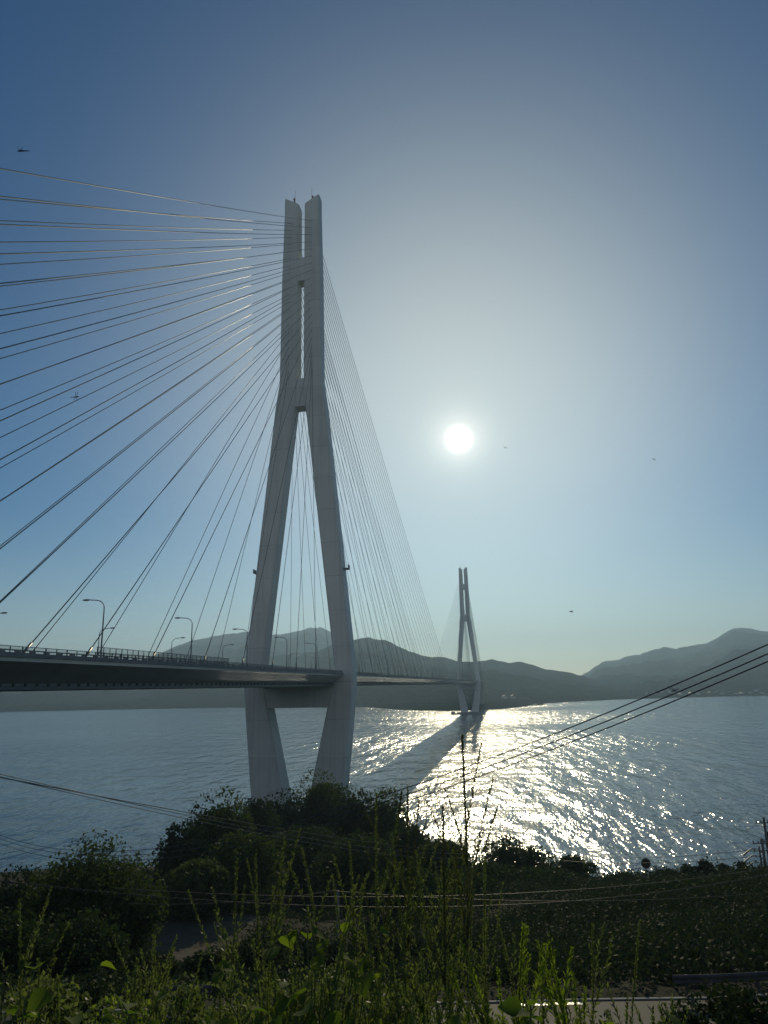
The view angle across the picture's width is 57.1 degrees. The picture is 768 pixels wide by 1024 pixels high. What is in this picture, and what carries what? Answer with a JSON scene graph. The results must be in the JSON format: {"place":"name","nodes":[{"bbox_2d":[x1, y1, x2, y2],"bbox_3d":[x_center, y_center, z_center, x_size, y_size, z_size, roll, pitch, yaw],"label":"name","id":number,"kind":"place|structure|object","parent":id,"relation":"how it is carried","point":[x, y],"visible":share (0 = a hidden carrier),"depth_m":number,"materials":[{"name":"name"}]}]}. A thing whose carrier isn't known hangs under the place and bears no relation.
{"place":"outdoors","nodes":[
{"label":"outdoors","id":0,"kind":"place"},
{"bbox_2d":[0,627,331,711],"bbox_3d":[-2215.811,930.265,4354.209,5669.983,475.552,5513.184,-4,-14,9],"label":"hills","id":1,"kind":"structure","parent":0,"point":[19,701],"depth_m":2310.78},
{"bbox_2d":[0,696,767,878],"bbox_3d":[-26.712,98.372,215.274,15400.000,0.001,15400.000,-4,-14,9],"label":"sea","id":2,"kind":"structure","parent":0,"point":[684,778],"depth_m":361.88,"materials":[{"name":"blue liquid"}]},
{"bbox_2d":[0,168,485,809],"bbox_3d":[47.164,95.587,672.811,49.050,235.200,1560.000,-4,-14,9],"label":"cable stayed bridge","id":3,"kind":"structure","parent":2,"relation":"in","point":[264,684],"depth_m":222.85,"materials":[{"name":"paint"}]},
{"bbox_2d":[0,867,767,1010],"bbox_3d":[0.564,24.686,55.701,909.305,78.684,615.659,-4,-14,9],"label":"hillside ground","id":4,"kind":"structure","parent":0,"point":[667,990],"depth_m":32.17,"materials":[{"name":"green plant"}]},
{"bbox_2d":[0,906,60,986],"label":"broadleaf tree","id":5,"kind":"object","parent":4,"relation":"on","point":[9,947],"visible":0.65,"depth_m":39.80,"materials":[{"name":"green plant"}]},
{"bbox_2d":[0,862,60,935],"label":"broadleaf tree","id":6,"kind":"object","parent":4,"relation":"on","point":[9,896],"visible":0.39,"depth_m":59.49,"materials":[{"name":"green plant"}]},
{"bbox_2d":[0,886,74,1023],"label":"tall weed","id":7,"kind":"object","parent":4,"relation":"on","point":[31,946],"visible":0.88,"depth_m":3.42,"materials":[{"name":"green plant"}]},
{"bbox_2d":[0,961,92,1023],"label":"broadleaf vine","id":8,"kind":"object","parent":4,"relation":"on","point":[40,998],"visible":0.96,"depth_m":2.72,"materials":[{"name":"green plant"}]},
{"bbox_2d":[0,970,93,1023],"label":"leafy bush","id":9,"kind":"object","parent":4,"relation":"on","point":[66,1003],"visible":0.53,"depth_m":4.84,"materials":[{"name":"green plant"}]},
{"bbox_2d":[17,852,94,975],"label":"broadleaf tree","id":10,"kind":"object","parent":4,"relation":"on","point":[66,897],"visible":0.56,"depth_m":49.43,"materials":[{"name":"green plant"}]},
{"bbox_2d":[27,905,133,985],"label":"broadleaf tree","id":11,"kind":"object","parent":4,"relation":"on","point":[88,935],"visible":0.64,"depth_m":42.81,"materials":[{"name":"green plant"}]},
{"bbox_2d":[39,829,141,923],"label":"broadleaf tree","id":12,"kind":"object","parent":4,"relation":"on","point":[98,874],"visible":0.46,"depth_m":52.39,"materials":[{"name":"green plant"}]},
{"bbox_2d":[66,966,129,1023],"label":"leafy bush","id":13,"kind":"object","parent":4,"relation":"on","point":[93,991],"visible":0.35,"depth_m":7.52,"materials":[{"name":"green plant"}]},
{"bbox_2d":[17,960,193,1023],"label":"broadleaf vine","id":14,"kind":"object","parent":4,"relation":"on","point":[107,1017],"visible":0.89,"depth_m":2.83,"materials":[{"name":"green plant"}]},
{"bbox_2d":[85,983,162,1023],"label":"leafy bush","id":15,"kind":"object","parent":4,"relation":"on","point":[139,1021],"visible":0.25,"depth_m":4.58,"materials":[{"name":"green plant"}]},
{"bbox_2d":[86,957,171,1023],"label":"tall weed","id":16,"kind":"object","parent":4,"relation":"on","point":[134,987],"visible":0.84,"depth_m":3.72,"materials":[{"name":"green plant"}]},
{"bbox_2d":[96,851,169,971],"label":"broadleaf tree","id":17,"kind":"object","parent":4,"relation":"on","point":[135,911],"visible":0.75,"depth_m":50.79,"materials":[{"name":"green plant"}]},
{"bbox_2d":[114,949,179,982],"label":"bush","id":18,"kind":"object","parent":4,"relation":"on","point":[131,958],"visible":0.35,"depth_m":38.83,"materials":[{"name":"green plant"}]},
{"bbox_2d":[107,933,203,1023],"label":"tall weed","id":19,"kind":"object","parent":4,"relation":"on","point":[155,1014],"visible":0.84,"depth_m":3.92,"materials":[{"name":"green plant"}]},
{"bbox_2d":[142,971,216,1023],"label":"leafy bush","id":20,"kind":"object","parent":4,"relation":"on","point":[195,1000],"visible":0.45,"depth_m":4.39,"materials":[{"name":"green plant"}]},
{"bbox_2d":[150,820,211,913],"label":"broadleaf tree","id":21,"kind":"object","parent":4,"relation":"on","point":[165,865],"visible":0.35,"depth_m":92.49,"materials":[{"name":"green plant"}]},
{"bbox_2d":[155,856,234,921],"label":"broadleaf tree","id":22,"kind":"object","parent":4,"relation":"on","point":[198,876],"visible":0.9,"depth_m":79.84,"materials":[{"name":"green plant"}]},
{"bbox_2d":[116,991,281,1023],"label":"broadleaf vine","id":23,"kind":"object","parent":4,"relation":"on","point":[223,1020],"visible":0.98,"depth_m":2.44,"materials":[{"name":"green plant"}]},
{"bbox_2d":[139,914,259,961],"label":"clearing","id":24,"kind":"structure","parent":4,"relation":"on","point":[190,940],"depth_m":73.40,"materials":[{"name":"grey"}]},
{"bbox_2d":[175,945,245,983],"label":"bush","id":25,"kind":"object","parent":4,"relation":"on","point":[190,965],"visible":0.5,"depth_m":37.84,"materials":[{"name":"green plant"}]},
{"bbox_2d":[179,964,256,1023],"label":"leafy bush","id":26,"kind":"object","parent":4,"relation":"on","point":[224,1011],"visible":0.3,"depth_m":4.29,"materials":[{"name":"green plant"}]},
{"bbox_2d":[181,964,257,1023],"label":"tall weed","id":27,"kind":"object","parent":4,"relation":"on","point":[219,997],"visible":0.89,"depth_m":2.80,"materials":[{"name":"green plant"}]},
{"bbox_2d":[185,786,257,913],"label":"broadleaf tree","id":28,"kind":"object","parent":4,"relation":"on","point":[224,813],"visible":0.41,"depth_m":100.78,"materials":[{"name":"green plant"}]},
{"bbox_2d":[210,859,245,1021],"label":"tall weed","id":29,"kind":"object","parent":4,"relation":"on","point":[233,961],"visible":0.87,"depth_m":3.43,"materials":[{"name":"green plant"}]},
{"bbox_2d":[0,889,460,1001],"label":"undergrowth","id":30,"kind":"object","parent":4,"relation":"on","point":[327,913],"visible":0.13,"depth_m":37.82,"materials":[{"name":"green plant"}]},
{"bbox_2d":[187,853,283,1023],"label":"tall weed","id":31,"kind":"object","parent":4,"relation":"on","point":[257,935],"visible":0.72,"depth_m":3.62,"materials":[{"name":"green plant"}]},
{"bbox_2d":[202,828,286,914],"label":"broadleaf tree","id":32,"kind":"object","parent":4,"relation":"on","point":[265,856],"visible":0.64,"depth_m":88.22,"materials":[{"name":"green plant"}]},
{"bbox_2d":[220,885,286,1023],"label":"tall weed","id":33,"kind":"object","parent":4,"relation":"on","point":[269,962],"visible":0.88,"depth_m":3.14,"materials":[{"name":"green plant"}]},
{"bbox_2d":[214,828,301,1023],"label":"tall weed","id":34,"kind":"object","parent":4,"relation":"on","point":[278,902],"visible":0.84,"depth_m":3.56,"materials":[{"name":"green plant"}]},
{"bbox_2d":[234,796,283,891],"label":"broadleaf tree","id":35,"kind":"object","parent":4,"relation":"on","point":[261,816],"visible":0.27,"depth_m":116.54,"materials":[{"name":"green plant"}]},
{"bbox_2d":[225,918,306,978],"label":"bush","id":36,"kind":"object","parent":4,"relation":"on","point":[247,956],"visible":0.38,"depth_m":45.75,"materials":[{"name":"green plant"}]},
{"bbox_2d":[202,946,341,1023],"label":"broadleaf vine","id":37,"kind":"object","parent":4,"relation":"on","point":[280,1007],"visible":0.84,"depth_m":2.80,"materials":[{"name":"green plant"}]},
{"bbox_2d":[229,938,331,1023],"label":"tall weed","id":38,"kind":"object","parent":4,"relation":"on","point":[252,1016],"visible":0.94,"depth_m":2.68,"materials":[{"name":"green plant"}]},
{"bbox_2d":[265,787,314,839],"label":"broadleaf tree","id":39,"kind":"object","parent":4,"relation":"on","point":[287,814],"visible":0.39,"depth_m":132.03,"materials":[{"name":"green plant"}]},
{"bbox_2d":[215,921,388,1023],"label":"broadleaf vine","id":40,"kind":"object","parent":4,"relation":"on","point":[333,1016],"visible":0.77,"depth_m":2.91,"materials":[{"name":"green plant"}]},
{"bbox_2d":[266,822,344,900],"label":"broadleaf tree","id":41,"kind":"object","parent":4,"relation":"on","point":[310,849],"visible":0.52,"depth_m":106.10,"materials":[{"name":"green plant"}]},
{"bbox_2d":[270,936,352,980],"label":"bush","id":42,"kind":"object","parent":4,"relation":"on","point":[330,953],"visible":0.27,"depth_m":41.86,"materials":[{"name":"green plant"}]},
{"bbox_2d":[289,769,343,842],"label":"broadleaf tree","id":43,"kind":"object","parent":4,"relation":"on","point":[317,794],"visible":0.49,"depth_m":137.42,"materials":[{"name":"green plant"}]},
{"bbox_2d":[287,847,359,1021],"bbox_3d":[-0.255,2.525,3.371,0.380,1.758,0.508,-4,-14,9],"label":"tall weed","id":44,"kind":"object","parent":4,"relation":"on","point":[351,905],"visible":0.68,"depth_m":3.40,"materials":[{"name":"green plant"}]},
{"bbox_2d":[336,891,339,946],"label":"utility pole","id":45,"kind":"object","parent":4,"relation":"on","point":[337,924],"visible":0.38,"depth_m":43.17,"materials":[{"name":"grey concrete"}]},
{"bbox_2d":[0,874,767,908],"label":"overhead wire","id":46,"kind":"object","parent":45,"relation":"attached to","point":[365,906],"visible":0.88,"depth_m":37.23,"materials":[{"name":"grey metal"}]},
{"bbox_2d":[115,868,767,896],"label":"overhead wire","id":47,"kind":"object","parent":45,"relation":"attached to","point":[435,896],"visible":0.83,"depth_m":44.64,"materials":[{"name":"grey metal"}]},
{"bbox_2d":[299,952,385,1020],"bbox_3d":[-0.284,4.064,4.530,0.728,2.143,0.745,-4,-14,9],"label":"leafy bush","id":48,"kind":"object","parent":4,"relation":"on","point":[341,992],"visible":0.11,"depth_m":4.75,"materials":[{"name":"green plant"}]},
{"bbox_2d":[316,782,375,846],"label":"broadleaf tree","id":49,"kind":"object","parent":4,"relation":"on","point":[347,827],"visible":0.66,"depth_m":130.18,"materials":[{"name":"green plant"}]},
{"bbox_2d":[332,871,369,1023],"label":"tall weed","id":50,"kind":"object","parent":4,"relation":"on","point":[337,911],"visible":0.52,"depth_m":3.61,"materials":[{"name":"green plant"}]},
{"bbox_2d":[303,828,398,912],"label":"broadleaf tree","id":51,"kind":"object","parent":4,"relation":"on","point":[361,863],"visible":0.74,"depth_m":94.09,"materials":[{"name":"green plant"}]},
{"bbox_2d":[315,944,386,1023],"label":"broadleaf vine","id":52,"kind":"object","parent":4,"relation":"on","point":[352,967],"visible":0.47,"depth_m":3.19,"materials":[{"name":"green plant"}]},
{"bbox_2d":[337,957,383,1023],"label":"tall weed","id":53,"kind":"object","parent":4,"relation":"on","point":[355,1012],"visible":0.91,"depth_m":2.68,"materials":[{"name":"green plant"}]},
{"bbox_2d":[333,841,394,1023],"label":"tall weed","id":54,"kind":"object","parent":4,"relation":"on","point":[354,937],"visible":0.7,"depth_m":3.55,"materials":[{"name":"green plant"}]},
{"bbox_2d":[353,785,410,847],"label":"broadleaf tree","id":55,"kind":"object","parent":4,"relation":"on","point":[386,820],"visible":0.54,"depth_m":126.96,"materials":[{"name":"green plant"}]},
{"bbox_2d":[362,789,402,995],"bbox_3d":[0.016,2.810,3.936,0.256,2.340,0.217,-1,-14,-2],"label":"tall weed","id":56,"kind":"object","parent":4,"relation":"on","point":[390,888],"visible":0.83,"depth_m":4.16,"materials":[{"name":"green plant"}]},
{"bbox_2d":[337,978,427,1023],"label":"leafy bush","id":57,"kind":"object","parent":4,"relation":"on","point":[367,998],"visible":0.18,"depth_m":4.23,"materials":[{"name":"green plant"}]},
{"bbox_2d":[345,916,422,970],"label":"bush","id":58,"kind":"object","parent":4,"relation":"on","point":[396,947],"visible":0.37,"depth_m":49.36,"materials":[{"name":"green plant"}]},
{"bbox_2d":[0,661,767,861],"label":"overhead wire","id":59,"kind":"object","parent":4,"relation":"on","point":[457,783],"visible":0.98,"depth_m":22.98,"materials":[{"name":"black metal"}]},
{"bbox_2d":[1,644,767,851],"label":"overhead wire","id":60,"kind":"object","parent":4,"relation":"on","point":[455,770],"visible":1,"depth_m":23.01,"materials":[{"name":"black metal"}]},
{"bbox_2d":[2,653,767,855],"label":"overhead wire","id":61,"kind":"object","parent":4,"relation":"on","point":[461,775],"visible":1,"depth_m":22.92,"materials":[{"name":"black metal"}]},
{"bbox_2d":[361,785,429,964],"bbox_3d":[0.114,2.772,3.985,0.424,2.328,0.260,3,-14,-15],"label":"tall weed","id":62,"kind":"object","parent":4,"relation":"on","point":[408,880],"visible":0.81,"depth_m":4.13,"materials":[{"name":"green plant"}]},
{"bbox_2d":[380,821,430,878],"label":"broadleaf tree","id":63,"kind":"object","parent":4,"relation":"on","point":[401,841],"visible":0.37,"depth_m":108.81,"materials":[{"name":"green plant"}]},
{"bbox_2d":[373,793,440,1022],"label":"tall weed","id":64,"kind":"object","parent":4,"relation":"on","point":[377,906],"visible":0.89,"depth_m":3.51,"materials":[{"name":"green plant"}]},
{"bbox_2d":[366,864,448,909],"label":"broadleaf tree","id":65,"kind":"object","parent":4,"relation":"on","point":[430,884],"visible":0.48,"depth_m":78.05,"materials":[{"name":"green plant"}]},
{"bbox_2d":[358,902,461,1023],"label":"tall weed","id":66,"kind":"object","parent":4,"relation":"on","point":[373,966],"visible":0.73,"depth_m":3.11,"materials":[{"name":"green plant"}]},
{"bbox_2d":[390,798,429,979],"bbox_3d":[0.208,2.830,3.940,0.146,2.296,0.426,5,-15,-24],"label":"tall weed","id":67,"kind":"object","parent":4,"relation":"on","point":[418,892],"visible":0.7,"depth_m":4.14,"materials":[{"name":"green plant"}]},
{"bbox_2d":[385,976,439,1023],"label":"tall weed","id":68,"kind":"object","parent":4,"relation":"on","point":[391,1007],"visible":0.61,"depth_m":3.00,"materials":[{"name":"green plant"}]},
{"bbox_2d":[401,948,430,1023],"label":"tall weed","id":69,"kind":"object","parent":4,"relation":"on","point":[421,1001],"visible":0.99,"depth_m":2.72,"materials":[{"name":"green plant"}]},
{"bbox_2d":[380,951,453,1023],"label":"tall weed","id":70,"kind":"object","parent":4,"relation":"on","point":[395,989],"visible":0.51,"depth_m":3.20,"materials":[{"name":"green plant"}]},
{"bbox_2d":[377,850,460,1023],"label":"tall weed","id":71,"kind":"object","parent":4,"relation":"on","point":[429,951],"visible":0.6,"depth_m":3.90,"materials":[{"name":"green plant"}]},
{"bbox_2d":[390,834,457,1022],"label":"tall weed","id":72,"kind":"object","parent":4,"relation":"on","point":[404,924],"visible":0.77,"depth_m":3.75,"materials":[{"name":"green plant"}]},
{"bbox_2d":[395,957,463,1023],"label":"tall weed","id":73,"kind":"object","parent":4,"relation":"on","point":[439,1013],"visible":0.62,"depth_m":2.87,"materials":[{"name":"green plant"}]},
{"bbox_2d":[411,838,472,873],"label":"broadleaf tree","id":74,"kind":"object","parent":4,"relation":"on","point":[437,857],"visible":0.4,"depth_m":101.11,"materials":[{"name":"green plant"}]},
{"bbox_2d":[401,806,484,1017],"bbox_3d":[0.315,2.416,3.320,0.413,1.939,0.189,-4,-14,9],"label":"tall weed","id":75,"kind":"object","parent":4,"relation":"on","point":[445,945],"visible":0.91,"depth_m":3.42,"materials":[{"name":"green plant"}]},
{"bbox_2d":[424,838,476,1021],"bbox_3d":[0.458,2.851,3.889,0.261,1.985,0.496,-14,-19,42],"label":"tall weed","id":76,"kind":"object","parent":4,"relation":"on","point":[457,996],"visible":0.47,"depth_m":3.90,"materials":[{"name":"green plant"}]},
{"bbox_2d":[409,919,493,959],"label":"bush","id":77,"kind":"object","parent":4,"relation":"on","point":[419,942],"visible":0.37,"depth_m":45.96,"materials":[{"name":"green plant"}]},
{"bbox_2d":[417,857,488,1023],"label":"tall weed","id":78,"kind":"object","parent":4,"relation":"on","point":[484,895],"visible":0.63,"depth_m":3.60,"materials":[{"name":"green plant"}]},
{"bbox_2d":[426,734,497,1020],"bbox_3d":[0.446,2.131,3.163,0.392,2.189,0.265,4,-15,-22],"label":"tall weed","id":79,"kind":"object","parent":4,"relation":"on","point":[470,896],"visible":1,"depth_m":3.28,"materials":[{"name":"green plant"}]},
{"bbox_2d":[427,859,503,1023],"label":"tall weed","id":80,"kind":"object","parent":4,"relation":"on","point":[461,948],"visible":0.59,"depth_m":3.73,"materials":[{"name":"green plant"}]},
{"bbox_2d":[439,838,494,1023],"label":"tall weed","id":81,"kind":"object","parent":4,"relation":"on","point":[476,950],"visible":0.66,"depth_m":3.52,"materials":[{"name":"green plant"}]},
{"bbox_2d":[464,976,504,1023],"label":"tall weed","id":82,"kind":"object","parent":4,"relation":"on","point":[482,1019],"visible":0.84,"depth_m":2.94,"materials":[{"name":"green plant"}]},
{"bbox_2d":[461,861,528,884],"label":"broadleaf tree","id":83,"kind":"object","parent":4,"relation":"on","point":[494,871],"visible":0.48,"depth_m":90.02,"materials":[{"name":"green plant"}]},
{"bbox_2d":[449,923,557,1023],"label":"feathery plant","id":84,"kind":"object","parent":4,"relation":"on","point":[520,982],"visible":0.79,"depth_m":2.83,"materials":[{"name":"green plant"}]},
{"bbox_2d":[477,833,532,869],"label":"broadleaf tree","id":85,"kind":"object","parent":4,"relation":"on","point":[506,852],"visible":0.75,"depth_m":101.07,"materials":[{"name":"green plant"}]},
{"bbox_2d":[462,918,556,1023],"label":"tall weed","id":86,"kind":"object","parent":4,"relation":"on","point":[484,958],"visible":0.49,"depth_m":3.20,"materials":[{"name":"green plant"}]},
{"bbox_2d":[498,996,525,1023],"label":"broadleaf vine","id":87,"kind":"object","parent":4,"relation":"on","point":[511,1005],"visible":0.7,"depth_m":2.51,"materials":[{"name":"green plant"}]},
{"bbox_2d":[495,915,550,1023],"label":"tall weed","id":88,"kind":"object","parent":4,"relation":"on","point":[507,960],"visible":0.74,"depth_m":3.30,"materials":[{"name":"green plant"}]},
{"bbox_2d":[514,843,558,869],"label":"broadleaf tree","id":89,"kind":"object","parent":4,"relation":"on","point":[534,856],"visible":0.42,"depth_m":102.11,"materials":[{"name":"green plant"}]},
{"bbox_2d":[532,939,588,1023],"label":"feathery plant","id":90,"kind":"object","parent":4,"relation":"on","point":[559,998],"visible":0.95,"depth_m":2.77,"materials":[{"name":"green plant"}]},
{"bbox_2d":[367,860,767,995],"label":"undergrowth","id":91,"kind":"object","parent":4,"relation":"on","point":[665,948],"visible":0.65,"depth_m":47.21,"materials":[{"name":"green plant"}]},
{"bbox_2d":[552,854,598,879],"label":"broadleaf tree","id":92,"kind":"object","parent":4,"relation":"on","point":[566,864],"visible":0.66,"depth_m":98.75,"materials":[{"name":"green plant"}]},
{"bbox_2d":[589,923,614,1023],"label":"tall weed","id":93,"kind":"object","parent":4,"relation":"on","point":[593,974],"visible":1,"depth_m":3.45,"materials":[{"name":"green plant"}]},
{"bbox_2d":[567,920,641,1023],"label":"tall weed","id":94,"kind":"object","parent":4,"relation":"on","point":[635,971],"visible":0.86,"depth_m":3.40,"materials":[{"name":"green plant"}]},
{"bbox_2d":[660,1001,708,1023],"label":"leafy bush","id":95,"kind":"object","parent":4,"relation":"on","point":[691,1018],"visible":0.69,"depth_m":6.97,"materials":[{"name":"green plant"}]},
{"bbox_2d":[663,978,760,1023],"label":"leafy bush","id":96,"kind":"object","parent":4,"relation":"on","point":[711,1000],"visible":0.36,"depth_m":7.47,"materials":[{"name":"green plant"}]},
{"bbox_2d":[672,971,767,993],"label":"guard rail","id":97,"kind":"object","parent":4,"relation":"on","point":[686,979],"visible":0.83,"depth_m":29.17,"materials":[{"name":"metal"}]},
{"bbox_2d":[709,978,767,1023],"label":"leafy bush","id":98,"kind":"object","parent":4,"relation":"on","point":[755,1016],"visible":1,"depth_m":6.49,"materials":[{"name":"green plant"}]},
{"bbox_2d":[0,0,767,674],"label":"sky","id":99,"kind":"structure","parent":0,"point":[545,222],"materials":[{"name":"blue"}]},
{"bbox_2d":[2,996,766,1023],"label":"road","id":100,"kind":"structure","parent":0,"point":[644,1007],"depth_m":27.94,"materials":[{"name":"grey asphalt"}]},
{"bbox_2d":[2,993,767,1013],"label":"road kerb","id":101,"kind":"structure","parent":100,"relation":"on","point":[629,998],"depth_m":28.82,"materials":[{"name":"concrete"}]},
{"bbox_2d":[235,698,543,710],"bbox_3d":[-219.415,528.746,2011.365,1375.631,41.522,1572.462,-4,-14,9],"label":"headland","id":102,"kind":"structure","parent":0,"point":[435,705],"depth_m":1391.45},
{"bbox_2d":[320,637,680,706],"bbox_3d":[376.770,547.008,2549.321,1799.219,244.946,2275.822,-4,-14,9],"label":"hills","id":103,"kind":"structure","parent":0,"point":[523,682],"depth_m":1998.23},
{"bbox_2d":[581,628,767,697],"bbox_3d":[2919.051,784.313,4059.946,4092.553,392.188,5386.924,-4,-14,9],"label":"hills","id":104,"kind":"structure","parent":0,"point":[640,675],"depth_m":2759.98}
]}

